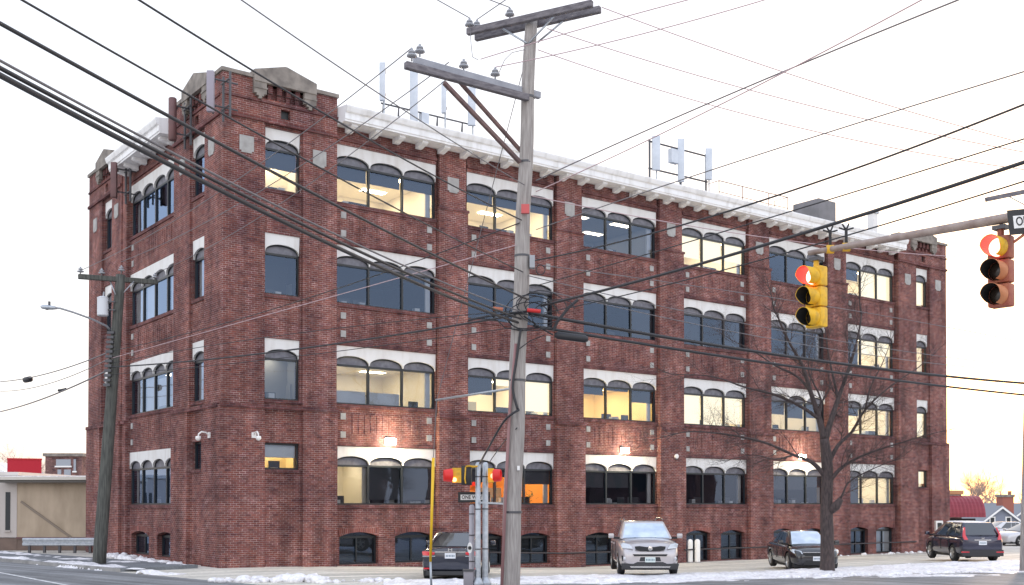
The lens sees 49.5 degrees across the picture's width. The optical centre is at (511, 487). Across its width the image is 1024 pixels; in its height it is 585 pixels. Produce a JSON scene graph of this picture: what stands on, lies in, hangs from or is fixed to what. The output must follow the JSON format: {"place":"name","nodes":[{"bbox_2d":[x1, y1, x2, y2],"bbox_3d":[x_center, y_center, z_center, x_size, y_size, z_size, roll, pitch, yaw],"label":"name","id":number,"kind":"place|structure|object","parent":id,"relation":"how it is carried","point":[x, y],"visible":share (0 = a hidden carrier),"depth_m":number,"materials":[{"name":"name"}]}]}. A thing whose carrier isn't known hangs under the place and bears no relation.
{"place":"outdoors","nodes":[
{"label":"outdoors","id":0,"kind":"place"},
{"bbox_2d":[0,551,197,571],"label":"pavement","id":1,"kind":"structure","parent":0,"point":[146,565],"depth_m":40.20,"materials":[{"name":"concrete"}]},
{"bbox_2d":[77,265,157,563],"bbox_3d":[-14.111,-2.429,39.617,2.799,10.944,0.798,0,-1,-30],"label":"utility pole","id":2,"kind":"object","parent":1,"relation":"on","point":[103,500],"visible":0.98,"depth_m":39.32,"materials":[{"name":"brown wood"}]},
{"bbox_2d":[109,314,515,367],"bbox_3d":[-7.101,-4.053,32.112,0.048,0.657,20.390,1,-1,-45],"label":"overhead wire","id":3,"kind":"object","parent":2,"relation":"attached to","point":[320,345],"visible":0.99,"depth_m":29.91,"materials":[{"name":"grey"}]},
{"bbox_2d":[113,223,519,350],"bbox_3d":[-7.027,-5.373,32.130,0.026,0.912,20.424,1,-1,-45],"label":"overhead wire","id":4,"kind":"object","parent":2,"relation":"attached to","point":[330,290],"visible":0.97,"depth_m":29.95,"materials":[{"name":"grey"}]},
{"bbox_2d":[0,562,256,584],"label":"road","id":5,"kind":"structure","parent":0,"point":[69,576],"depth_m":33.18,"materials":[{"name":"asphalt"}]},
{"bbox_2d":[0,544,1019,584],"bbox_3d":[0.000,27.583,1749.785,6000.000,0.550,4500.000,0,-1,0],"label":"ground","id":6,"kind":"structure","parent":0,"point":[348,574],"depth_m":41.53,"materials":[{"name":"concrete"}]},
{"bbox_2d":[7,458,41,472],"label":"red block","id":7,"kind":"structure","parent":6,"relation":"on","point":[30,465],"depth_m":72.45,"materials":[{"name":"red"}]},
{"bbox_2d":[0,472,85,550],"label":"beige building","id":8,"kind":"structure","parent":6,"relation":"on","point":[37,505],"depth_m":52.99,"materials":[{"name":"paint"}]},
{"bbox_2d":[22,538,93,552],"bbox_3d":[-20.419,2.637,50.265,3.689,0.693,0.195,0,-1,8],"label":"guard rail","id":9,"kind":"object","parent":6,"relation":"on","point":[58,542],"visible":0.89,"depth_m":50.21,"materials":[{"name":"metal"}]},
{"bbox_2d":[0,558,119,571],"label":"kerb","id":10,"kind":"structure","parent":6,"relation":"on","point":[112,569],"depth_m":39.38,"materials":[{"name":"concrete"}]},
{"bbox_2d":[43,453,85,475],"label":"brick house","id":11,"kind":"structure","parent":6,"relation":"on","point":[66,463],"depth_m":90.03,"materials":[{"name":"brick"}]},
{"bbox_2d":[0,551,185,574],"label":"snow","id":12,"kind":"structure","parent":6,"relation":"on","point":[153,572],"depth_m":38.92,"materials":[{"name":"snow"}]},
{"bbox_2d":[208,573,340,583],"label":"snow clods","id":13,"kind":"object","parent":6,"relation":"on","point":[302,577],"visible":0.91,"depth_m":31.61,"materials":[{"name":"snow"}]},
{"bbox_2d":[429,401,436,584],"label":"guy wire guard","id":14,"kind":"object","parent":6,"relation":"on","point":[431,510],"visible":1,"depth_m":29.36,"materials":[{"name":"plastic"}]},
{"bbox_2d":[422,531,495,578],"bbox_3d":[-1.722,2.121,35.342,2.280,1.433,4.681,0,-1,3],"label":"parked car","id":15,"kind":"object","parent":6,"relation":"on","point":[450,555],"visible":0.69,"depth_m":33.11,"materials":[{"name":"grey paint"}]},
{"bbox_2d":[469,505,474,580],"bbox_3d":[-1.097,1.592,30.280,0.307,2.229,0.312,0,-1,0],"label":"signal post","id":16,"kind":"object","parent":6,"relation":"on","point":[472,534],"visible":0.85,"depth_m":30.22,"materials":[{"name":"grey metal"}]},
{"bbox_2d":[473,462,482,584],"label":"signal post","id":17,"kind":"object","parent":6,"relation":"on","point":[477,580],"visible":0.98,"depth_m":29.93,"materials":[{"name":"metal"}]},
{"bbox_2d":[443,465,477,484],"bbox_3d":[-1.389,-0.325,29.902,0.948,0.535,0.388,0,-1,0],"label":"pedestrian signal","id":18,"kind":"object","parent":17,"relation":"attached to","point":[462,475],"visible":1,"depth_m":29.79,"materials":[{"name":"yellow"}]},
{"bbox_2d":[482,462,490,584],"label":"signal post","id":19,"kind":"object","parent":6,"relation":"on","point":[485,577],"visible":1,"depth_m":30.12,"materials":[{"name":"metal"}]},
{"bbox_2d":[341,577,651,583],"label":"snow clods","id":20,"kind":"object","parent":6,"relation":"on","point":[380,579],"visible":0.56,"depth_m":31.78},
{"bbox_2d":[404,0,600,584],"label":"utility pole","id":21,"kind":"object","parent":6,"relation":"on","point":[526,93],"visible":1,"depth_m":24.86,"materials":[{"name":"grey wood"}]},
{"bbox_2d":[0,72,518,323],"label":"overhead wire","id":22,"kind":"object","parent":21,"relation":"attached to","point":[45,99],"visible":1,"depth_m":13.37,"materials":[{"name":"grey"}]},
{"bbox_2d":[0,65,521,319],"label":"overhead wire","id":23,"kind":"object","parent":21,"relation":"attached to","point":[80,110],"visible":1,"depth_m":13.40,"materials":[{"name":"grey"}]},
{"bbox_2d":[0,59,522,311],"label":"overhead wire","id":24,"kind":"object","parent":21,"relation":"attached to","point":[126,128],"visible":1,"depth_m":13.61,"materials":[{"name":"grey"}]},
{"bbox_2d":[20,0,522,271],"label":"overhead wire","id":25,"kind":"object","parent":21,"relation":"attached to","point":[119,55],"visible":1,"depth_m":14.45,"materials":[{"name":"grey"}]},
{"bbox_2d":[138,0,521,220],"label":"overhead wire","id":26,"kind":"object","parent":21,"relation":"attached to","point":[218,49],"visible":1,"depth_m":17.05,"materials":[{"name":"grey"}]},
{"bbox_2d":[241,0,524,184],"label":"overhead wire","id":27,"kind":"object","parent":21,"relation":"attached to","point":[370,87],"visible":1,"depth_m":18.68,"materials":[{"name":"grey"}]},
{"bbox_2d":[468,290,578,348],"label":"cable loops","id":28,"kind":"object","parent":21,"relation":"attached to","point":[573,303],"visible":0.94,"depth_m":24.82,"materials":[{"name":"grey"}]},
{"bbox_2d":[0,21,529,300],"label":"overhead wire","id":29,"kind":"object","parent":28,"relation":"attached to","point":[67,60],"visible":1,"depth_m":13.51,"materials":[{"name":"grey"}]},
{"bbox_2d":[540,160,1023,306],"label":"overhead wire","id":30,"kind":"object","parent":28,"relation":"attached to","point":[981,176],"visible":1,"depth_m":17.32,"materials":[{"name":"grey"}]},
{"bbox_2d":[544,181,1023,312],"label":"overhead wire","id":31,"kind":"object","parent":28,"relation":"attached to","point":[807,246],"visible":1,"depth_m":17.53,"materials":[{"name":"grey"}]},
{"bbox_2d":[536,0,921,191],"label":"overhead wire","id":32,"kind":"object","parent":21,"relation":"attached to","point":[745,91],"visible":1,"depth_m":18.42,"materials":[{"name":"black metal"}]},
{"bbox_2d":[536,0,958,180],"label":"overhead wire","id":33,"kind":"object","parent":21,"relation":"attached to","point":[760,81],"visible":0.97,"depth_m":19.08,"materials":[{"name":"grey"}]},
{"bbox_2d":[535,103,1023,260],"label":"overhead wire","id":34,"kind":"object","parent":21,"relation":"attached to","point":[942,136],"visible":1,"depth_m":18.03,"materials":[{"name":"grey"}]},
{"bbox_2d":[535,138,1023,285],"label":"overhead wire","id":35,"kind":"object","parent":21,"relation":"attached to","point":[801,207],"visible":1,"depth_m":17.78,"materials":[{"name":"grey"}]},
{"bbox_2d":[536,71,1023,229],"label":"overhead wire","id":36,"kind":"object","parent":21,"relation":"attached to","point":[799,141],"visible":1,"depth_m":18.65,"materials":[{"name":"grey"}]},
{"bbox_2d":[538,49,1023,169],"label":"overhead wire","id":37,"kind":"object","parent":21,"relation":"attached to","point":[775,121],"visible":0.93,"depth_m":24.37,"materials":[{"name":"black metal"}]},
{"bbox_2d":[547,28,1023,151],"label":"overhead wire","id":38,"kind":"object","parent":21,"relation":"attached to","point":[783,98],"visible":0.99,"depth_m":24.52,"materials":[{"name":"black metal"}]},
{"bbox_2d":[602,7,1023,143],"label":"overhead wire","id":39,"kind":"object","parent":21,"relation":"attached to","point":[807,79],"visible":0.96,"depth_m":25.06,"materials":[{"name":"black metal"}]},
{"bbox_2d":[85,66,949,567],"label":"brick office building","id":40,"kind":"structure","parent":6,"relation":"on","point":[319,474],"depth_m":46.72,"materials":[{"name":"red"}]},
{"bbox_2d":[110,162,137,203],"bbox_3d":[-16.300,-12.806,46.687,0.901,1.628,0.804,0,-1,0],"label":"cell antenna","id":41,"kind":"object","parent":40,"relation":"on","point":[115,169],"visible":0.97,"depth_m":46.44,"materials":[{"name":"brown metal"}]},
{"bbox_2d":[131,525,148,554],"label":"basement window","id":42,"kind":"structure","parent":40,"relation":"in","point":[141,531],"depth_m":46.76,"materials":[{"name":"glass"}]},
{"bbox_2d":[130,448,170,504],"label":"window","id":43,"kind":"structure","parent":40,"relation":"in","point":[154,460],"depth_m":45.66,"materials":[{"name":"glass"}]},
{"bbox_2d":[130,351,172,414],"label":"window","id":44,"kind":"structure","parent":40,"relation":"in","point":[165,385],"depth_m":45.32,"materials":[{"name":"white metal"}]},
{"bbox_2d":[131,253,173,324],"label":"window","id":45,"kind":"structure","parent":40,"relation":"in","point":[140,290],"depth_m":45.94,"materials":[{"name":"white metal"}]},
{"bbox_2d":[131,160,173,235],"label":"window","id":46,"kind":"structure","parent":40,"relation":"in","point":[163,176],"depth_m":45.81,"materials":[{"name":"white metal"}]},
{"bbox_2d":[168,97,193,148],"bbox_3d":[-12.169,-13.504,41.110,0.923,1.723,0.862,0,-1,0],"label":"cell antenna","id":47,"kind":"object","parent":40,"relation":"attached to","point":[173,106],"visible":0.88,"depth_m":40.77,"materials":[{"name":"brown metal"}]},
{"bbox_2d":[193,340,203,401],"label":"window","id":48,"kind":"structure","parent":40,"relation":"in","point":[198,353],"depth_m":41.18,"materials":[{"name":"glass"}]},
{"bbox_2d":[193,236,203,298],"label":"window","id":49,"kind":"structure","parent":40,"relation":"in","point":[198,245],"depth_m":41.23,"materials":[{"name":"white metal"}]},
{"bbox_2d":[206,70,237,121],"bbox_3d":[-9.957,-13.473,38.183,0.904,1.559,0.804,0,-1,0],"label":"cell antenna","id":50,"kind":"object","parent":40,"relation":"attached to","point":[211,79],"visible":0.96,"depth_m":37.91,"materials":[{"name":"grey"}]},
{"bbox_2d":[265,443,297,469],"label":"window","id":51,"kind":"structure","parent":40,"relation":"in","point":[276,450],"depth_m":40.47,"materials":[{"name":"grey metal"}]},
{"bbox_2d":[265,338,298,400],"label":"window","id":52,"kind":"structure","parent":40,"relation":"in","point":[271,344],"depth_m":40.37,"materials":[{"name":"glass"}]},
{"bbox_2d":[265,232,299,296],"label":"window","id":53,"kind":"structure","parent":40,"relation":"in","point":[278,245],"depth_m":40.43,"materials":[{"name":"grey metal"}]},
{"bbox_2d":[265,127,299,192],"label":"window","id":54,"kind":"structure","parent":40,"relation":"in","point":[283,160],"depth_m":40.52,"materials":[{"name":"white metal"}]},
{"bbox_2d":[338,525,379,564],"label":"basement window","id":55,"kind":"structure","parent":40,"relation":"in","point":[357,543],"depth_m":42.37,"materials":[{"name":"glass"}]},
{"bbox_2d":[337,446,434,504],"bbox_3d":[-4.972,-0.423,43.102,4.510,2.207,0.375,1,-1,-37],"label":"window","id":56,"kind":"structure","parent":40,"relation":"in","point":[382,465],"depth_m":43.31,"materials":[{"name":"glass"}]},
{"bbox_2d":[337,345,435,408],"bbox_3d":[-4.972,-4.222,43.156,4.510,2.207,0.375,1,-1,-37],"label":"window","id":57,"kind":"structure","parent":40,"relation":"in","point":[367,358],"depth_m":43.08,"materials":[{"name":"glass"}]},
{"bbox_2d":[337,244,435,313],"bbox_3d":[-4.972,-8.022,43.211,4.510,2.207,0.375,1,-1,-37],"label":"window","id":58,"kind":"structure","parent":40,"relation":"in","point":[343,259],"depth_m":43.37,"materials":[{"name":"grey metal"}]},
{"bbox_2d":[337,144,435,218],"bbox_3d":[-4.972,-11.822,43.265,4.510,2.207,0.375,1,-1,-37],"label":"window","id":59,"kind":"structure","parent":40,"relation":"in","point":[383,170],"depth_m":43.27,"materials":[{"name":"white metal"}]},
{"bbox_2d":[394,525,433,562],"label":"basement window","id":60,"kind":"structure","parent":40,"relation":"in","point":[410,540],"depth_m":43.78,"materials":[{"name":"glass"}]},
{"bbox_2d":[481,527,501,564],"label":"basement window","id":61,"kind":"structure","parent":40,"relation":"in","point":[494,533],"depth_m":46.27,"materials":[{"name":"glass"}]},
{"bbox_2d":[467,172,552,239],"bbox_3d":[-0.154,-11.770,46.853,4.570,2.207,0.375,1,-1,-37],"label":"window","id":62,"kind":"structure","parent":40,"relation":"in","point":[504,192],"depth_m":46.61,"materials":[{"name":"white metal"}]},
{"bbox_2d":[468,357,552,415],"bbox_3d":[-0.154,-4.171,46.744,4.570,2.207,0.375,1,-1,-37],"label":"window","id":63,"kind":"structure","parent":40,"relation":"in","point":[481,372],"depth_m":46.69,"materials":[{"name":"glass"}]},
{"bbox_2d":[468,265,552,327],"bbox_3d":[-0.154,-7.971,46.799,4.570,2.207,0.375,1,-1,-37],"label":"window","id":64,"kind":"structure","parent":40,"relation":"in","point":[504,278],"depth_m":46.50,"materials":[{"name":"white metal"}]},
{"bbox_2d":[470,451,552,504],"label":"window","id":65,"kind":"structure","parent":40,"relation":"in","point":[536,466],"depth_m":47.24,"materials":[{"name":"glass"}]},
{"bbox_2d":[521,527,550,563],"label":"basement window","id":66,"kind":"structure","parent":40,"relation":"in","point":[533,539],"depth_m":47.48,"materials":[{"name":"glass"}]},
{"bbox_2d":[586,526,613,564],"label":"basement window","id":67,"kind":"structure","parent":40,"relation":"in","point":[597,539],"depth_m":49.64,"materials":[{"name":"glass"}]},
{"bbox_2d":[582,197,655,258],"bbox_3d":[4.773,-11.718,50.525,4.560,2.207,0.375,1,-1,-37],"label":"window","id":68,"kind":"structure","parent":40,"relation":"in","point":[649,224],"depth_m":50.64,"materials":[{"name":"white metal"}]},
{"bbox_2d":[584,368,655,421],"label":"window","id":69,"kind":"structure","parent":40,"relation":"in","point":[595,381],"depth_m":50.57,"materials":[{"name":"white metal"}]},
{"bbox_2d":[584,283,655,340],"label":"window","id":70,"kind":"structure","parent":40,"relation":"in","point":[638,321],"depth_m":50.95,"materials":[{"name":"glass"}]},
{"bbox_2d":[586,455,655,503],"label":"window","id":71,"kind":"structure","parent":40,"relation":"in","point":[615,470],"depth_m":50.33,"materials":[{"name":"white metal"}]},
{"bbox_2d":[648,140,707,190],"bbox_3d":[8.118,-15.109,53.931,3.997,2.886,0.250,1,-1,-37],"label":"antenna frame","id":72,"kind":"object","parent":40,"relation":"on","point":[673,155],"visible":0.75,"depth_m":53.59,"materials":[{"name":"grey metal"}]},
{"bbox_2d":[686,525,710,560],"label":"basement window","id":73,"kind":"structure","parent":40,"relation":"in","point":[694,532],"depth_m":53.44,"materials":[{"name":"glass"}]},
{"bbox_2d":[682,218,745,274],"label":"window","id":74,"kind":"structure","parent":40,"relation":"in","point":[710,247],"depth_m":54.22,"materials":[{"name":"white metal"}]},
{"bbox_2d":[684,378,745,427],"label":"window","id":75,"kind":"structure","parent":40,"relation":"in","point":[692,387],"depth_m":54.10,"materials":[{"name":"glass"}]},
{"bbox_2d":[684,298,745,350],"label":"window","id":76,"kind":"structure","parent":40,"relation":"in","point":[690,305],"depth_m":54.13,"materials":[{"name":"glass"}]},
{"bbox_2d":[686,458,745,503],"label":"window","id":77,"kind":"structure","parent":40,"relation":"in","point":[696,467],"depth_m":54.17,"materials":[{"name":"brown metal"}]},
{"bbox_2d":[720,525,745,559],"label":"basement window","id":78,"kind":"structure","parent":40,"relation":"in","point":[731,535],"depth_m":54.85,"materials":[{"name":"glass"}]},
{"bbox_2d":[769,237,823,285],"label":"window","id":79,"kind":"structure","parent":40,"relation":"in","point":[793,260],"depth_m":57.83,"materials":[{"name":"grey metal"}]},
{"bbox_2d":[773,461,820,503],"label":"window","id":80,"kind":"structure","parent":40,"relation":"in","point":[794,476],"depth_m":57.82,"materials":[{"name":"grey metal"}]},
{"bbox_2d":[771,386,824,431],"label":"window","id":81,"kind":"structure","parent":40,"relation":"in","point":[793,413],"depth_m":57.81,"materials":[{"name":"grey metal"}]},
{"bbox_2d":[771,312,824,359],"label":"window","id":82,"kind":"structure","parent":40,"relation":"in","point":[787,324],"depth_m":57.90,"materials":[{"name":"glass"}]},
{"bbox_2d":[793,198,835,221],"bbox_3d":[16.615,-14.882,62.705,3.035,2.543,1.830,1,-1,-37],"label":"rooftop air unit","id":83,"kind":"object","parent":40,"relation":"on","point":[825,210],"visible":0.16,"depth_m":62.50,"materials":[{"name":"grey metal"}]},
{"bbox_2d":[851,522,868,553],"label":"basement window","id":84,"kind":"structure","parent":40,"relation":"in","point":[858,529],"depth_m":60.98,"materials":[{"name":"glass"}]},
{"bbox_2d":[846,254,892,301],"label":"window","id":85,"kind":"structure","parent":40,"relation":"in","point":[881,271],"depth_m":61.90,"materials":[{"name":"beige glass"}]},
{"bbox_2d":[848,394,893,436],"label":"window","id":86,"kind":"structure","parent":40,"relation":"in","point":[859,399],"depth_m":61.85,"materials":[{"name":"beige glass"}]},
{"bbox_2d":[848,324,893,368],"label":"window","id":87,"kind":"structure","parent":40,"relation":"in","point":[864,351],"depth_m":61.85,"materials":[{"name":"beige glass"}]},
{"bbox_2d":[850,464,893,503],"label":"window","id":88,"kind":"structure","parent":40,"relation":"in","point":[853,495],"depth_m":61.46,"materials":[{"name":"grey glass"}]},
{"bbox_2d":[876,522,894,552],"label":"basement window","id":89,"kind":"structure","parent":40,"relation":"in","point":[884,529],"depth_m":62.31,"materials":[{"name":"glass"}]},
{"bbox_2d":[916,268,926,306],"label":"window","id":90,"kind":"structure","parent":40,"relation":"in","point":[921,275],"depth_m":64.52,"materials":[{"name":"beige glass"}]},
{"bbox_2d":[383,560,1023,584],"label":"snow","id":91,"kind":"structure","parent":6,"relation":"on","point":[999,566],"depth_m":34.59,"materials":[{"name":"snow"}]},
{"bbox_2d":[608,517,682,573],"bbox_3d":[4.341,1.913,36.856,2.400,1.797,4.717,0,-1,1],"label":"parked car","id":92,"kind":"object","parent":91,"relation":"on","point":[643,545],"visible":0.99,"depth_m":35.02,"materials":[{"name":"silver metal"}]},
{"bbox_2d":[758,568,1020,578],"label":"snow clods","id":93,"kind":"object","parent":91,"relation":"on","point":[876,574],"visible":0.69,"depth_m":34.80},
{"bbox_2d":[596,252,982,570],"bbox_3d":[9.379,-2.504,37.063,13.762,11.038,7.558,0,-1,0],"label":"bare tree","id":94,"kind":"object","parent":6,"relation":"on","point":[829,507],"visible":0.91,"depth_m":36.82,"materials":[{"name":"brown plant"}]},
{"bbox_2d":[767,530,838,568],"bbox_3d":[11.148,2.397,42.758,2.280,1.433,4.522,0,-1,0],"label":"parked car","id":95,"kind":"object","parent":6,"relation":"on","point":[789,549],"visible":0.85,"depth_m":41.60,"materials":[{"name":"grey paint"}]},
{"bbox_2d":[925,521,1003,560],"bbox_3d":[19.342,2.282,47.759,2.360,1.679,4.554,0,-1,1],"label":"parked car","id":96,"kind":"object","parent":6,"relation":"on","point":[955,540],"visible":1,"depth_m":45.88,"materials":[{"name":"grey paint"}]},
{"bbox_2d":[958,458,1015,502],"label":"bare tree","id":97,"kind":"object","parent":6,"relation":"on","point":[980,487],"visible":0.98,"depth_m":149.51,"materials":[{"name":"beige plant"}]},
{"bbox_2d":[985,190,1023,570],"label":"utility pole","id":98,"kind":"object","parent":6,"relation":"on","point":[1005,195],"visible":0.91,"depth_m":36.70,"materials":[{"name":"brown wood"}]},
{"bbox_2d":[528,275,1023,365],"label":"overhead wire","id":99,"kind":"object","parent":98,"relation":"attached to","point":[761,326],"visible":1,"depth_m":29.20,"materials":[{"name":"grey"}]},
{"bbox_2d":[529,312,1023,383],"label":"overhead wire","id":100,"kind":"object","parent":98,"relation":"attached to","point":[734,348],"visible":1,"depth_m":29.17,"materials":[{"name":"grey"}]},
{"bbox_2d":[529,286,1023,371],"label":"overhead wire","id":101,"kind":"object","parent":98,"relation":"attached to","point":[760,336],"visible":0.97,"depth_m":29.17,"materials":[{"name":"grey"}]},
{"bbox_2d":[533,325,1023,395],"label":"overhead wire","id":102,"kind":"object","parent":98,"relation":"attached to","point":[724,356],"visible":0.97,"depth_m":29.29,"materials":[{"name":"grey"}]},
{"bbox_2d":[807,213,1007,255],"bbox_3d":[6.971,-0.937,17.175,0.318,6.894,5.463,1,-1,-39],"label":"signal mast","id":103,"kind":"object","parent":98,"relation":"attached to","point":[998,219],"visible":0.89,"depth_m":17.57,"materials":[{"name":"beige metal"}]},
{"bbox_2d":[795,256,827,328],"bbox_3d":[5.153,-3.365,19.114,0.480,1.219,0.340,1,-1,-37],"label":"traffic signal","id":104,"kind":"object","parent":103,"relation":"hanging from","point":[811,295],"visible":1,"depth_m":19.07,"materials":[{"name":"yellow"}]},
{"bbox_2d":[979,224,1014,308],"bbox_3d":[7.254,-3.372,16.610,0.480,1.338,0.340,1,-1,-42],"label":"traffic signal","id":105,"kind":"object","parent":103,"relation":"hanging from","point":[997,290],"visible":0.98,"depth_m":16.59,"materials":[{"name":"red"}]},
{"bbox_2d":[1007,209,1023,242],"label":"one way sign","id":106,"kind":"object","parent":103,"relation":"attached to","point":[1015,221],"visible":1,"depth_m":16.34,"materials":[{"name":"black"}]},
{"bbox_2d":[0,0,1023,502],"label":"sky","id":107,"kind":"structure","parent":0,"point":[47,155],"materials":[{"name":"white"}]},
{"bbox_2d":[521,571,1023,584],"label":"road","id":108,"kind":"structure","parent":0,"point":[983,578],"depth_m":31.87,"materials":[{"name":"asphalt"}]},
{"bbox_2d":[950,491,985,520],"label":"awning building","id":109,"kind":"structure","parent":0,"point":[961,506],"depth_m":71.46,"materials":[{"name":"red paint"}]},
{"bbox_2d":[962,506,1020,522],"bbox_3d":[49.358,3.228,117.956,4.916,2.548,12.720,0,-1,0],"label":"gabled house","id":110,"kind":"structure","parent":0,"point":[998,514],"depth_m":111.97,"materials":[{"name":"grey"}]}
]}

